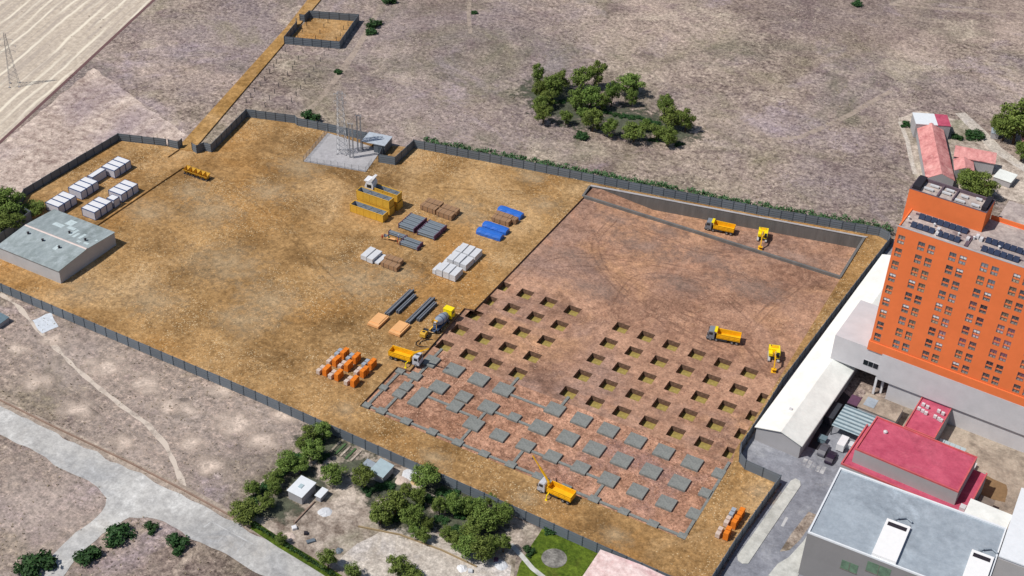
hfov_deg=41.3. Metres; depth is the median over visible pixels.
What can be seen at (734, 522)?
brick pallet
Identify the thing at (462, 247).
block stack
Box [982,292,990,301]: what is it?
window
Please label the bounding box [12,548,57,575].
shrub
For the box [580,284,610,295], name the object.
worn excavation ground
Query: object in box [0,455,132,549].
pale ground
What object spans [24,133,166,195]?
site fence
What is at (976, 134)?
shrub
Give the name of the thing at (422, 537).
leafy tree
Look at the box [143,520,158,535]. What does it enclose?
shrub
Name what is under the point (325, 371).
brick pallet
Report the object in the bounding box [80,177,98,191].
site cabin
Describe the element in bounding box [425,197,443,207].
timber bundle
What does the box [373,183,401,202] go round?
open container
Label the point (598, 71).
leafy tree
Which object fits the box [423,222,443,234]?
pipe pack
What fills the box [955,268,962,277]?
window
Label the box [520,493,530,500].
worn ground
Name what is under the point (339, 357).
brick pallet
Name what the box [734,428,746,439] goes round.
foundation pit
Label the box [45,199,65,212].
site cabin
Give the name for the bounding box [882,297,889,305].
window
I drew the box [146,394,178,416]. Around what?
bare ground
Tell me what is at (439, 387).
concrete footing
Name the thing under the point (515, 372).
foundation pit
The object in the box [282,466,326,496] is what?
shaded soil ground
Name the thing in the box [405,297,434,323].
steel beam stack
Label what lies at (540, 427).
concrete footing
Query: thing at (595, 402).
foundation pit
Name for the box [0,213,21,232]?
leafy tree
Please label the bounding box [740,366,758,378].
foundation pit
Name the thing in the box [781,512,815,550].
pavement verge
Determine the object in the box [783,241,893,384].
service lane
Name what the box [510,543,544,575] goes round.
garden path
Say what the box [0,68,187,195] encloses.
pale field
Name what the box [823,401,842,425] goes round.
yard shed
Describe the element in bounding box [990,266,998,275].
window
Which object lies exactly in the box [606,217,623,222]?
worn excavation ground
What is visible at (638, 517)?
tie beam
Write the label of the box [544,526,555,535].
shrub
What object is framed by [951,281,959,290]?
window
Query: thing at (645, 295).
excavation ground
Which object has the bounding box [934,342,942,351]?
window
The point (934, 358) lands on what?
window
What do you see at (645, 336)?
foundation pit
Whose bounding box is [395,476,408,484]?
rubble heap
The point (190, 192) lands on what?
worn ground
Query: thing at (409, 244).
pipe pack
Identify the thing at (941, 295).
window
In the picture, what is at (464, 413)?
tie beam
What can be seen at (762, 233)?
excavator
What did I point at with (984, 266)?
window
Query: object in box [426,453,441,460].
worn ground
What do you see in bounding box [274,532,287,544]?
leafy tree
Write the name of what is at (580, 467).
concrete footing
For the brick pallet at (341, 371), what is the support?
on the site ground at (238, 159)
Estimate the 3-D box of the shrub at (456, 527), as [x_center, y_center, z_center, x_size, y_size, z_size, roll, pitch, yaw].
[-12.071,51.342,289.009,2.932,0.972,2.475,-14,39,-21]
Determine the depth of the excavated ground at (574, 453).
312.98 m
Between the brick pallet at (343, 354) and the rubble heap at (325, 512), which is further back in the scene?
the brick pallet at (343, 354)
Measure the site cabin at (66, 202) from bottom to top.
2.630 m
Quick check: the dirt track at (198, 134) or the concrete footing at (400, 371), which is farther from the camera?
the dirt track at (198, 134)
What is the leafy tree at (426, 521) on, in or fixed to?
on the shaded soil ground at (425, 511)
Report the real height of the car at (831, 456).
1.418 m
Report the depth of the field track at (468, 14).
495.03 m
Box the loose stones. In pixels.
[14,120,872,570]
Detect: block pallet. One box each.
[316,368,321,375]
[326,358,331,364]
[328,372,333,379]
[344,379,349,385]
[714,530,720,538]
[717,526,723,533]
[723,519,728,526]
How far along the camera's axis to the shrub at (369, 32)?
478.82 m
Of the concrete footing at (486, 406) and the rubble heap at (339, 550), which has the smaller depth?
the rubble heap at (339, 550)
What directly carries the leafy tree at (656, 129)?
on the shaded soil ground at (622, 123)
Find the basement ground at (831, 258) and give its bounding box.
[587,188,855,274]
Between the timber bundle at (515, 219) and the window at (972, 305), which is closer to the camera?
the window at (972, 305)
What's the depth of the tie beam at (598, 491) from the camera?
300.48 m
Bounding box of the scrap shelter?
[0,312,8,327]
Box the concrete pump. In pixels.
[420,328,428,339]
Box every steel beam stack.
[385,289,413,315]
[396,294,416,313]
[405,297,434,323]
[416,301,436,321]
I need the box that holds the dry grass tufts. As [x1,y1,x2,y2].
[0,0,1021,575]
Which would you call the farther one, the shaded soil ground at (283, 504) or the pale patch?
the pale patch
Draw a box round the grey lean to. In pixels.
[993,169,1017,187]
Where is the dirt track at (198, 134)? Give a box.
[179,0,320,150]
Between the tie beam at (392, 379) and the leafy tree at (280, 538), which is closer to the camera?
the leafy tree at (280, 538)
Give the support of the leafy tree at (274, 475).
on the shaded soil ground at (308, 474)
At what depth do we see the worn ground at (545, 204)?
393.07 m
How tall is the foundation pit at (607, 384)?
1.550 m
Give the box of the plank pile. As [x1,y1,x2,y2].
[306,538,315,543]
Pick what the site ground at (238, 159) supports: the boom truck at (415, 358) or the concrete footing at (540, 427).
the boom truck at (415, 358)
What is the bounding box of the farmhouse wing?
[952,145,996,174]
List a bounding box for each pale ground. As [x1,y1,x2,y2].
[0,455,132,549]
[2,323,160,401]
[105,423,189,486]
[114,381,245,458]
[219,397,305,439]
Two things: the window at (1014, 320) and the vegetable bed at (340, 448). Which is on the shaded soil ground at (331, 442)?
the vegetable bed at (340, 448)
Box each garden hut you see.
[287,475,315,503]
[314,487,327,501]
[364,458,374,467]
[371,458,393,482]
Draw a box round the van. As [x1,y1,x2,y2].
[835,434,849,451]
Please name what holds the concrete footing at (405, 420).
on the excavated ground at (574, 453)
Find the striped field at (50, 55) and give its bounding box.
[0,0,151,139]
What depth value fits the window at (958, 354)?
310.82 m
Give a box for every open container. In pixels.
[350,200,387,222]
[356,186,393,208]
[357,198,394,216]
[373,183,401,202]
[394,199,402,210]
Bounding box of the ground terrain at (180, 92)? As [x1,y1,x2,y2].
[0,0,1023,575]
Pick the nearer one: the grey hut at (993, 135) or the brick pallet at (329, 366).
the brick pallet at (329, 366)
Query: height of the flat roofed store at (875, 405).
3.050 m
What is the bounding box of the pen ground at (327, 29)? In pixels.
[291,18,352,48]
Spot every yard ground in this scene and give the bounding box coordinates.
[808,392,849,449]
[978,476,1006,501]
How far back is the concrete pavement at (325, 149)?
411.91 m
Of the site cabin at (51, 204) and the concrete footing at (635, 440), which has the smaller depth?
the concrete footing at (635, 440)
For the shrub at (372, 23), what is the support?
on the field track at (341, 74)
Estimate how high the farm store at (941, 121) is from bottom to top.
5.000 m
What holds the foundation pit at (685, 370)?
in the excavation ground at (645, 295)
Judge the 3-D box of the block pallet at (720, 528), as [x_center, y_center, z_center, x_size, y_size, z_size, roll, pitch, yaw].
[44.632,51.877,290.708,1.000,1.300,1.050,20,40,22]
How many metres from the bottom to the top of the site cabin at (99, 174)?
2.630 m
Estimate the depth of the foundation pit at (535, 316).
352.76 m
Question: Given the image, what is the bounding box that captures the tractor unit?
[364,174,377,189]
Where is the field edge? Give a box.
[0,0,154,143]
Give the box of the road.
[0,406,323,575]
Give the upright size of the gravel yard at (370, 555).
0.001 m
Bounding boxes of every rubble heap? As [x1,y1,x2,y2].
[283,532,295,540]
[317,507,331,516]
[336,547,343,553]
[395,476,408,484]
[402,469,416,480]
[457,564,467,572]
[494,559,507,570]
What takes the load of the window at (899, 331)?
in the hotel tower
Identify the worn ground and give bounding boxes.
[66,283,93,299]
[135,202,163,217]
[137,292,173,311]
[183,185,203,197]
[196,200,230,217]
[198,249,253,277]
[221,306,263,329]
[249,292,279,312]
[252,181,286,197]
[286,161,311,175]
[335,268,381,294]
[340,405,350,412]
[383,269,410,282]
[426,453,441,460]
[455,202,481,218]
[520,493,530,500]
[525,173,542,181]
[534,202,550,207]
[608,529,622,539]
[753,487,765,495]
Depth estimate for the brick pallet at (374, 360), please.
330.90 m
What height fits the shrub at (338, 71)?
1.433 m
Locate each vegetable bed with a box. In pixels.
[329,441,340,451]
[334,443,345,453]
[340,446,351,456]
[345,448,356,458]
[350,450,361,460]
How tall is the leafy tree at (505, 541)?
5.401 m
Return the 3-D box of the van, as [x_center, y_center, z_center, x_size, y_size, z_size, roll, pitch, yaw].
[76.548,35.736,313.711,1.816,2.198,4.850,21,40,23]
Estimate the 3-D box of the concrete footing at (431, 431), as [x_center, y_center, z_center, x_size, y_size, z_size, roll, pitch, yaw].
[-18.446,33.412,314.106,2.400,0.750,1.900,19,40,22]
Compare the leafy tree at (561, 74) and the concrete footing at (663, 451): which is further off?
the leafy tree at (561, 74)
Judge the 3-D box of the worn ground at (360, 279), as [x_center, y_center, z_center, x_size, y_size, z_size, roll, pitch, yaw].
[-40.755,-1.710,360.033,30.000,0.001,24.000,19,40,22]
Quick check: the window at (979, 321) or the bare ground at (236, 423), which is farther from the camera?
the bare ground at (236, 423)
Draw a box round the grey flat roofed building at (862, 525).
[798,467,1023,575]
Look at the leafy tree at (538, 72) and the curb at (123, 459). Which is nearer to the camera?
the curb at (123, 459)
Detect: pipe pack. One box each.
[388,229,407,238]
[398,221,416,232]
[399,239,419,250]
[402,218,420,229]
[403,235,422,247]
[405,215,423,226]
[409,212,426,222]
[417,228,436,240]
[420,225,439,237]
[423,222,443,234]
[427,219,446,231]
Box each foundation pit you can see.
[435,339,453,351]
[450,324,469,335]
[459,348,478,360]
[465,312,483,320]
[474,333,492,344]
[483,296,496,305]
[483,357,502,369]
[488,317,506,328]
[497,282,510,290]
[498,342,516,353]
[502,303,520,313]
[508,367,527,379]
[512,326,530,337]
[516,288,533,299]
[523,350,541,362]
[526,311,544,322]
[536,335,555,346]
[539,297,556,307]
[550,320,568,331]
[559,386,578,398]
[563,305,581,316]
[573,369,591,381]
[585,396,605,408]
[586,353,605,364]
[599,337,617,348]
[599,378,618,391]
[612,322,629,333]
[612,362,630,374]
[612,405,631,418]
[624,346,642,358]
[625,388,643,401]
[637,330,654,342]
[638,371,656,383]
[639,416,658,429]
[650,355,668,367]
[652,398,670,410]
[662,339,679,350]
[664,381,682,393]
[666,426,685,439]
[676,364,694,376]
[678,408,697,421]
[688,348,705,360]
[690,390,709,403]
[694,436,713,449]
[702,373,720,386]
[706,418,725,431]
[714,357,731,369]
[717,400,736,413]
[722,446,735,458]
[729,383,747,395]
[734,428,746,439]
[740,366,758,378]
[745,410,757,421]
[756,393,768,403]
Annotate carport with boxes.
[830,404,875,435]
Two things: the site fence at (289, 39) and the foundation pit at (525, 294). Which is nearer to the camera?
the foundation pit at (525, 294)
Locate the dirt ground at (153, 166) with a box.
[22,141,182,224]
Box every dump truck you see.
[704,218,735,235]
[706,325,741,345]
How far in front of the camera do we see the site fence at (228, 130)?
422.96 m
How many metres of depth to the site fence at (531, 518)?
315.09 m
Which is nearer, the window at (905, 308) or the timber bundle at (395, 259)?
the window at (905, 308)
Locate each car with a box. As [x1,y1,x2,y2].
[816,443,829,456]
[824,450,837,464]
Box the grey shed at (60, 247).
[0,209,115,283]
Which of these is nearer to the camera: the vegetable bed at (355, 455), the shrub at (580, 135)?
the vegetable bed at (355, 455)
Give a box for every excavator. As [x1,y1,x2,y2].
[756,227,768,250]
[767,344,779,373]
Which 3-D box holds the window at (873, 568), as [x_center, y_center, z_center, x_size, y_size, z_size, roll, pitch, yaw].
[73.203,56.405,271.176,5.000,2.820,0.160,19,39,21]
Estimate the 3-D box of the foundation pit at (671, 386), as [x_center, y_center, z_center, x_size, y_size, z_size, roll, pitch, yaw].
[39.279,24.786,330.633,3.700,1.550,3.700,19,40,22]
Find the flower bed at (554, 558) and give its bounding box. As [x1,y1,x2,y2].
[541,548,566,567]
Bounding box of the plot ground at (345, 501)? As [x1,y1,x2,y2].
[245,438,535,575]
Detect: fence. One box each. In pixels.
[0,188,32,242]
[0,283,670,575]
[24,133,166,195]
[168,138,182,148]
[191,109,367,152]
[284,10,358,48]
[303,128,371,171]
[378,139,413,164]
[414,140,880,235]
[712,228,890,575]
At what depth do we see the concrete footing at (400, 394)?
324.15 m
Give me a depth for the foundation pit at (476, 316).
352.62 m
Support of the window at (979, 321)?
in the hotel tower
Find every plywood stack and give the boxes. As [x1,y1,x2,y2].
[367,312,388,328]
[388,320,409,336]
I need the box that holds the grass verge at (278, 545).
[247,521,341,575]
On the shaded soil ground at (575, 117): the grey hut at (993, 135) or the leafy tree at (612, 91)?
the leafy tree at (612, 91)
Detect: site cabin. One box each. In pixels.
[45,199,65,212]
[51,195,71,210]
[57,191,77,206]
[68,184,87,199]
[74,180,93,195]
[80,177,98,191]
[81,204,101,220]
[87,167,106,181]
[88,200,106,215]
[94,196,112,212]
[101,163,120,178]
[106,194,120,207]
[107,159,125,174]
[108,187,127,202]
[113,156,131,170]
[114,183,132,198]
[120,179,138,194]
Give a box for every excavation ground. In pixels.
[429,198,839,464]
[564,251,580,261]
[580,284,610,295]
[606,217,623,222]
[623,239,653,249]
[669,277,689,287]
[688,248,725,267]
[733,281,772,298]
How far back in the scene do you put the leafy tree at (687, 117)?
426.97 m
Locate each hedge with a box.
[252,522,336,575]
[423,136,893,232]
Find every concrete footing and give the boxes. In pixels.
[362,401,371,408]
[375,407,387,415]
[379,384,388,391]
[392,388,406,399]
[395,367,404,374]
[398,381,413,392]
[400,416,412,425]
[407,371,422,381]
[407,387,431,407]
[422,354,440,368]
[426,427,438,436]
[428,379,449,394]
[442,362,465,377]
[446,399,464,413]
[451,438,463,446]
[454,390,473,403]
[462,416,484,432]
[467,371,490,387]
[477,399,499,415]
[478,449,490,457]
[489,428,509,442]
[492,382,514,397]
[504,460,516,468]
[507,412,521,422]
[515,438,536,453]
[528,418,552,436]
[531,471,543,479]
[542,449,562,464]
[543,401,566,417]
[555,429,579,447]
[570,411,592,428]
[570,460,590,475]
[582,440,606,457]
[587,494,600,503]
[596,422,619,438]
[597,470,619,488]
[610,451,633,469]
[617,507,629,515]
[624,432,647,449]
[626,482,648,500]
[639,462,662,480]
[646,519,659,527]
[652,443,675,460]
[655,494,677,511]
[667,473,691,492]
[677,532,687,539]
[680,454,703,471]
[685,507,701,520]
[698,487,712,498]
[711,467,725,479]
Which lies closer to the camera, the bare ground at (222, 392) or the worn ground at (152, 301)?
the bare ground at (222, 392)
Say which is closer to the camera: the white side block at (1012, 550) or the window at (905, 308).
the white side block at (1012, 550)
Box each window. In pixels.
[840,560,857,574]
[863,359,878,369]
[865,561,890,575]
[873,332,880,341]
[876,321,883,329]
[879,309,886,317]
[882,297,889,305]
[885,285,892,293]
[888,273,895,281]
[891,260,898,269]
[892,339,899,348]
[894,247,901,256]
[895,328,902,336]
[897,235,904,244]
[898,316,905,324]
[901,304,908,312]
[901,343,909,351]
[904,292,911,301]
[905,331,912,340]
[907,279,915,288]
[907,319,915,328]
[910,267,918,276]
[911,307,918,316]
[914,254,921,263]
[914,295,921,304]
[917,241,925,250]
[917,283,924,292]
[920,270,928,279]
[921,350,929,359]
[923,257,931,267]
[924,338,932,347]
[927,245,934,254]
[928,327,935,335]
[931,315,938,323]
[931,354,938,362]
[934,302,942,311]
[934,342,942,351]
[937,290,945,299]
[937,330,945,339]
[941,277,949,287]
[941,318,948,327]
[944,264,952,274]
[944,306,952,315]
[948,252,956,261]
[948,294,955,302]
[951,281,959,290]
[951,361,959,370]
[954,349,962,358]
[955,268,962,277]
[958,255,966,265]
[958,338,965,346]
[961,325,969,334]
[961,365,968,373]
[964,353,972,362]
[965,313,973,322]
[968,300,976,310]
[968,341,976,350]
[971,329,979,338]
[972,288,980,297]
[975,317,983,326]
[976,275,984,285]
[979,262,988,272]
[979,304,987,313]
[981,372,989,381]
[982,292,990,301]
[985,361,992,369]
[986,279,994,288]
[988,348,996,357]
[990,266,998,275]
[991,376,999,385]
[992,336,1000,345]
[995,364,1003,373]
[996,324,1004,333]
[998,352,1007,361]
[1000,312,1008,321]
[1002,340,1010,349]
[1003,299,1012,308]
[1006,328,1014,337]
[1008,286,1016,295]
[1010,315,1018,324]
[1012,273,1020,283]
[1012,384,1020,393]
[1014,302,1022,312]
[1016,372,1023,381]
[1018,290,1023,299]
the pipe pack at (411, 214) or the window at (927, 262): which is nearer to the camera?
the window at (927, 262)
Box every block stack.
[361,246,375,260]
[367,249,381,263]
[374,254,384,264]
[432,263,440,274]
[436,261,449,276]
[443,264,456,279]
[447,251,459,263]
[449,267,462,281]
[454,253,466,266]
[456,243,468,253]
[460,256,473,271]
[463,245,475,256]
[469,248,481,262]
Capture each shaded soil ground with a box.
[254,491,303,523]
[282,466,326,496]
[294,425,354,457]
[338,448,376,480]
[354,474,408,502]
[367,489,435,534]
[426,482,466,499]
[430,502,508,538]
[510,77,594,114]
[527,104,602,130]
[589,103,661,141]
[648,122,703,142]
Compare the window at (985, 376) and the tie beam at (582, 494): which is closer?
the tie beam at (582, 494)
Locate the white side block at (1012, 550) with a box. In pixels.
[998,488,1023,567]
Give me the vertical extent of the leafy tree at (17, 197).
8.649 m
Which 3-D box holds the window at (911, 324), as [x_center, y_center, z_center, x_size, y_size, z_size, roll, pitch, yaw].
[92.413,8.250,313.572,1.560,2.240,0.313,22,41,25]
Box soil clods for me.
[368,356,721,531]
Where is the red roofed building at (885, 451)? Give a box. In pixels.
[840,416,987,511]
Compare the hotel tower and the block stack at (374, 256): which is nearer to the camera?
the hotel tower
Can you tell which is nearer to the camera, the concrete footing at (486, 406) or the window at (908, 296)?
the window at (908, 296)
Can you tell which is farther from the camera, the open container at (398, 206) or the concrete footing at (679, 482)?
the open container at (398, 206)
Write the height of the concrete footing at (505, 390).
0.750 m
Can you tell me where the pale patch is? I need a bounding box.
[32,313,57,332]
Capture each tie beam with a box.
[368,390,382,402]
[385,397,397,408]
[385,412,401,419]
[386,373,399,385]
[410,422,427,430]
[419,366,427,373]
[427,396,448,405]
[434,348,442,356]
[436,433,453,440]
[459,410,477,417]
[460,429,471,439]
[462,443,480,452]
[488,455,505,463]
[494,411,506,417]
[510,377,518,385]
[510,394,544,408]
[513,450,523,462]
[515,466,533,474]
[518,420,529,426]
[531,450,543,456]
[558,461,570,467]
[561,396,569,405]
[576,491,588,497]
[586,473,598,479]
[594,484,603,495]
[599,500,618,510]
[628,513,647,522]
[657,525,677,534]
[685,520,695,533]
[700,492,713,510]
[712,479,720,491]
[723,461,730,470]
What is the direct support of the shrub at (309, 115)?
on the ground terrain at (180, 92)
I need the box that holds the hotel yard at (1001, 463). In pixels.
[891,401,1023,528]
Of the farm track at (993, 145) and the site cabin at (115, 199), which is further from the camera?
the farm track at (993, 145)
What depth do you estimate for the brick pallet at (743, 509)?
293.97 m
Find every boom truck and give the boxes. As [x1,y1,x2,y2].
[388,345,428,367]
[532,455,575,504]
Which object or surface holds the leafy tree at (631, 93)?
on the shaded soil ground at (622, 123)
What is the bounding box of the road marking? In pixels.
[213,522,252,543]
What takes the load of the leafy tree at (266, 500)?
on the shaded soil ground at (283, 504)
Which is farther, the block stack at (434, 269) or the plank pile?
the block stack at (434, 269)
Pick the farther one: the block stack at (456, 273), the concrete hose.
the block stack at (456, 273)
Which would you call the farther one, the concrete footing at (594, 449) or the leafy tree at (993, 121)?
the leafy tree at (993, 121)
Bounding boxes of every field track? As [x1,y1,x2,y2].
[302,15,376,118]
[467,2,471,32]
[770,90,891,139]
[890,3,1021,12]
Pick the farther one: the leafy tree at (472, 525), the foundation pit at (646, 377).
the foundation pit at (646, 377)
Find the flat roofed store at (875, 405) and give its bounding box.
[857,392,904,423]
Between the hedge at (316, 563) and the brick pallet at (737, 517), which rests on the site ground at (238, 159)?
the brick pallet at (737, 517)
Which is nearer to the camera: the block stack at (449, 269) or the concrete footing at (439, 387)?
the concrete footing at (439, 387)
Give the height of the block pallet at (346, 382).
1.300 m
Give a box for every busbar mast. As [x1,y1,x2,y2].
[347,121,353,157]
[355,113,361,151]
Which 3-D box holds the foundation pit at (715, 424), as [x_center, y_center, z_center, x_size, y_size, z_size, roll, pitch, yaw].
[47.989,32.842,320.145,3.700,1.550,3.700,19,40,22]
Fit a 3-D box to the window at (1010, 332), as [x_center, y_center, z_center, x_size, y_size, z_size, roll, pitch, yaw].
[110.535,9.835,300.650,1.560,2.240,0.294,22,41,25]
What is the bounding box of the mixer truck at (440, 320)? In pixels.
[429,305,454,333]
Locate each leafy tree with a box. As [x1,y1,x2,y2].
[0,186,26,214]
[0,208,9,218]
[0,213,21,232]
[11,212,26,223]
[22,199,45,215]
[227,496,265,524]
[243,480,260,496]
[256,491,275,508]
[262,468,284,483]
[267,479,281,494]
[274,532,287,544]
[275,449,301,471]
[290,457,309,473]
[295,436,306,448]
[299,437,324,461]
[301,424,318,440]
[313,421,331,439]
[315,548,337,568]
[320,461,348,485]
[344,561,360,575]
[351,462,376,487]
[369,500,392,525]
[375,489,410,516]
[386,554,412,575]
[397,502,424,528]
[399,482,411,495]
[401,563,424,575]
[408,487,426,504]
[408,523,419,537]
[410,461,440,487]
[415,526,431,542]
[420,515,433,528]
[431,495,445,514]
[439,524,453,538]
[443,530,461,548]
[444,491,467,513]
[450,533,477,559]
[458,516,484,536]
[459,496,474,514]
[465,496,487,512]
[470,533,494,562]
[471,503,499,531]
[485,492,497,504]
[485,534,498,551]
[489,501,514,525]
[494,533,511,552]
[531,63,545,81]
[531,79,546,95]
[531,95,547,108]
[533,104,553,123]
[540,90,555,107]
[543,74,563,98]
[555,68,570,87]
[559,110,573,124]
[567,87,585,111]
[569,66,593,89]
[576,107,588,122]
[581,85,600,107]
[581,107,603,131]
[587,59,607,87]
[595,93,610,109]
[600,117,619,137]
[603,80,620,106]
[615,73,646,92]
[621,121,648,141]
[624,87,638,105]
[638,118,650,126]
[648,123,665,138]
[656,93,673,109]
[659,104,681,128]
[659,125,677,146]
[678,107,696,131]
[956,170,984,191]
[957,168,973,178]
[968,171,1000,196]
[990,112,1005,127]
[993,117,1017,141]
[999,98,1023,144]
[1015,140,1023,160]
[1016,110,1023,135]
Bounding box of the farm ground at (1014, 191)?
[899,111,1023,203]
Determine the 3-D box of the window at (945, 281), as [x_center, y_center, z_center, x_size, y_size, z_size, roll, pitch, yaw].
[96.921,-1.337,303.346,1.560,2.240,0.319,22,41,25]
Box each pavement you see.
[304,133,378,171]
[768,536,806,575]
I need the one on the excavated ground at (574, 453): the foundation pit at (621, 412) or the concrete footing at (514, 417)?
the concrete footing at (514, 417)
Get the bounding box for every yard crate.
[817,433,827,443]
[845,440,853,449]
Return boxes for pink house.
[583,549,663,575]
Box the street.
[721,377,857,575]
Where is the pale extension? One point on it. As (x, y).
(986, 512)
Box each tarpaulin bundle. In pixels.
[476,227,503,240]
[482,221,509,235]
[497,205,523,219]
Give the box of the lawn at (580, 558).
[517,528,597,575]
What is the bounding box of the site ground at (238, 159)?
[0,117,886,575]
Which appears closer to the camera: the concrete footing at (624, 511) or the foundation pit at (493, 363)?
the concrete footing at (624, 511)
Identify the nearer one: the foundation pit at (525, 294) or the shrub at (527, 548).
the shrub at (527, 548)
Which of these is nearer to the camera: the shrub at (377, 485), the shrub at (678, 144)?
the shrub at (377, 485)
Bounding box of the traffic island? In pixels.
[737,478,800,563]
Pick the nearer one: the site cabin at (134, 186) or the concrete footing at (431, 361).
the concrete footing at (431, 361)
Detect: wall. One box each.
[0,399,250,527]
[294,501,314,523]
[358,525,476,567]
[582,185,866,278]
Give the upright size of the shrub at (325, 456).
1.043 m
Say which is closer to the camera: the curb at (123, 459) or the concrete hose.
the curb at (123, 459)
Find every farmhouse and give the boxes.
[916,123,954,185]
[952,157,974,179]
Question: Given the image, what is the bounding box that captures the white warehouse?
[755,254,890,457]
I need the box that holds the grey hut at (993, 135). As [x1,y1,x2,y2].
[990,127,998,138]
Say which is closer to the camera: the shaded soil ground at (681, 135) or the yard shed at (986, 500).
the yard shed at (986, 500)
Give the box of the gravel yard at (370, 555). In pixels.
[336,528,510,575]
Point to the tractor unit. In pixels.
(371, 182)
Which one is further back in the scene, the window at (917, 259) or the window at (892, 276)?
the window at (892, 276)
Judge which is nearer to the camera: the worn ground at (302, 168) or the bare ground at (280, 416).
the bare ground at (280, 416)
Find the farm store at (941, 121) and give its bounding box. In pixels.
[910,112,950,139]
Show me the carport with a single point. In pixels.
(853, 420)
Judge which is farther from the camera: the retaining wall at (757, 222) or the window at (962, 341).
the retaining wall at (757, 222)
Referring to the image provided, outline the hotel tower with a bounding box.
[830,175,1023,452]
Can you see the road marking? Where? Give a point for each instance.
(233, 533)
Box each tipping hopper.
[182,165,190,174]
[187,167,195,176]
[193,168,200,178]
[198,170,205,179]
[202,172,210,181]
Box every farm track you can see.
[898,122,916,173]
[955,112,1023,170]
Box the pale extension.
[964,499,1011,527]
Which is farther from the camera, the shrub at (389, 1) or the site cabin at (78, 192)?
the shrub at (389, 1)
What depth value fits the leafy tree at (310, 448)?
302.36 m
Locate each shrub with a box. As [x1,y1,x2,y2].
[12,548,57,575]
[72,545,101,566]
[102,522,136,547]
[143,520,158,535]
[165,532,189,556]
[248,494,263,501]
[260,482,270,492]
[300,109,320,120]
[318,452,330,463]
[333,68,342,74]
[361,486,373,497]
[364,18,383,28]
[365,28,376,35]
[370,482,382,490]
[381,0,396,3]
[382,480,395,489]
[391,513,401,523]
[425,493,434,503]
[434,486,447,497]
[434,514,449,524]
[443,488,460,495]
[443,489,451,496]
[450,524,460,531]
[453,512,466,520]
[523,545,535,557]
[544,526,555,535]
[573,130,589,139]
[611,112,620,116]
[619,113,628,118]
[627,114,635,119]
[648,138,659,141]
[674,141,684,146]
[850,0,862,6]
[900,120,910,127]
[951,132,963,140]
[965,128,985,141]
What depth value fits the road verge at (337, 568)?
299.68 m
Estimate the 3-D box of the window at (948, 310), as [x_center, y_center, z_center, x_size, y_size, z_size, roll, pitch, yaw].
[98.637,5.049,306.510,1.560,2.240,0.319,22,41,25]
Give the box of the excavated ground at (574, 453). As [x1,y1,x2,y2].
[361,351,729,536]
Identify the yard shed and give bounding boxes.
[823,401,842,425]
[847,394,861,408]
[978,495,994,506]
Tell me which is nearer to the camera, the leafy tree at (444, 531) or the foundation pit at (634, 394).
the leafy tree at (444, 531)
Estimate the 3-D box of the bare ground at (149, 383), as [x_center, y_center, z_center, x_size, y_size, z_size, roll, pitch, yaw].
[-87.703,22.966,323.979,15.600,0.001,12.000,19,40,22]
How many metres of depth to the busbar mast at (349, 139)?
407.10 m
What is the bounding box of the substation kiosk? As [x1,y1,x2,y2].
[362,132,392,153]
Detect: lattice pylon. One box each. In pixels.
[0,33,20,87]
[333,91,348,155]
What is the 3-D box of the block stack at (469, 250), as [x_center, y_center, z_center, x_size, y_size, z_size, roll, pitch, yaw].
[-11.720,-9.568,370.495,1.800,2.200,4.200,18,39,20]
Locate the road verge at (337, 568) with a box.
[0,398,353,575]
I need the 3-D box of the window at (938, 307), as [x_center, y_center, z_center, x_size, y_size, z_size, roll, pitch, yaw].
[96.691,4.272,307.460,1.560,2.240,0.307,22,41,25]
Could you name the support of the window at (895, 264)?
in the hotel tower
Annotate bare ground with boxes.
[5,339,32,355]
[19,372,53,391]
[39,333,65,345]
[58,400,94,418]
[80,352,131,383]
[106,433,135,451]
[118,371,163,395]
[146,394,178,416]
[170,401,206,416]
[178,431,204,450]
[194,455,229,476]
[205,384,231,401]
[207,410,260,439]
[246,433,280,452]
[270,410,295,423]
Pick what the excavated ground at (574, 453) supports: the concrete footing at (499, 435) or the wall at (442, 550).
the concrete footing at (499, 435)
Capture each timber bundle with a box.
[381,259,400,271]
[384,254,403,264]
[420,201,438,213]
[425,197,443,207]
[436,208,454,220]
[441,203,459,215]
[491,214,511,225]
[495,210,513,218]
[511,216,518,223]
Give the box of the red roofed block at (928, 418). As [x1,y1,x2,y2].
[904,397,951,439]
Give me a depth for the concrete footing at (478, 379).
329.27 m
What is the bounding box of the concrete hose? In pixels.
[415,339,435,346]
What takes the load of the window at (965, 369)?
in the hotel tower
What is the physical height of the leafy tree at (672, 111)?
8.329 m
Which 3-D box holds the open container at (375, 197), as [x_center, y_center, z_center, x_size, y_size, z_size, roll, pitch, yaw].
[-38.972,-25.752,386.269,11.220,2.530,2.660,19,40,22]
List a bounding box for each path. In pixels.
[0,292,185,485]
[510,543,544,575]
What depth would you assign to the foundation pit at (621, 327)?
350.28 m
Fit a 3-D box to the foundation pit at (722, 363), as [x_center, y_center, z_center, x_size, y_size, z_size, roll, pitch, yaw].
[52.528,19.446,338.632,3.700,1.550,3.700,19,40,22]
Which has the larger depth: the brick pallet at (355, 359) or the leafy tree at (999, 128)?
the leafy tree at (999, 128)
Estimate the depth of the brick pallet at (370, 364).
329.90 m
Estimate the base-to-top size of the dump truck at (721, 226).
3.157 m
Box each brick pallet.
[322,367,328,377]
[325,364,331,372]
[332,357,338,367]
[334,371,340,381]
[335,355,341,362]
[337,368,343,378]
[340,350,346,359]
[343,347,349,355]
[344,362,349,372]
[346,359,352,369]
[350,377,356,387]
[352,355,357,364]
[353,375,359,384]
[355,352,360,361]
[360,368,365,378]
[363,365,368,375]
[367,361,373,370]
[370,358,376,367]
[722,529,729,541]
[726,525,731,536]
[730,518,737,529]
[734,514,739,525]
[737,510,742,521]
[739,507,745,518]

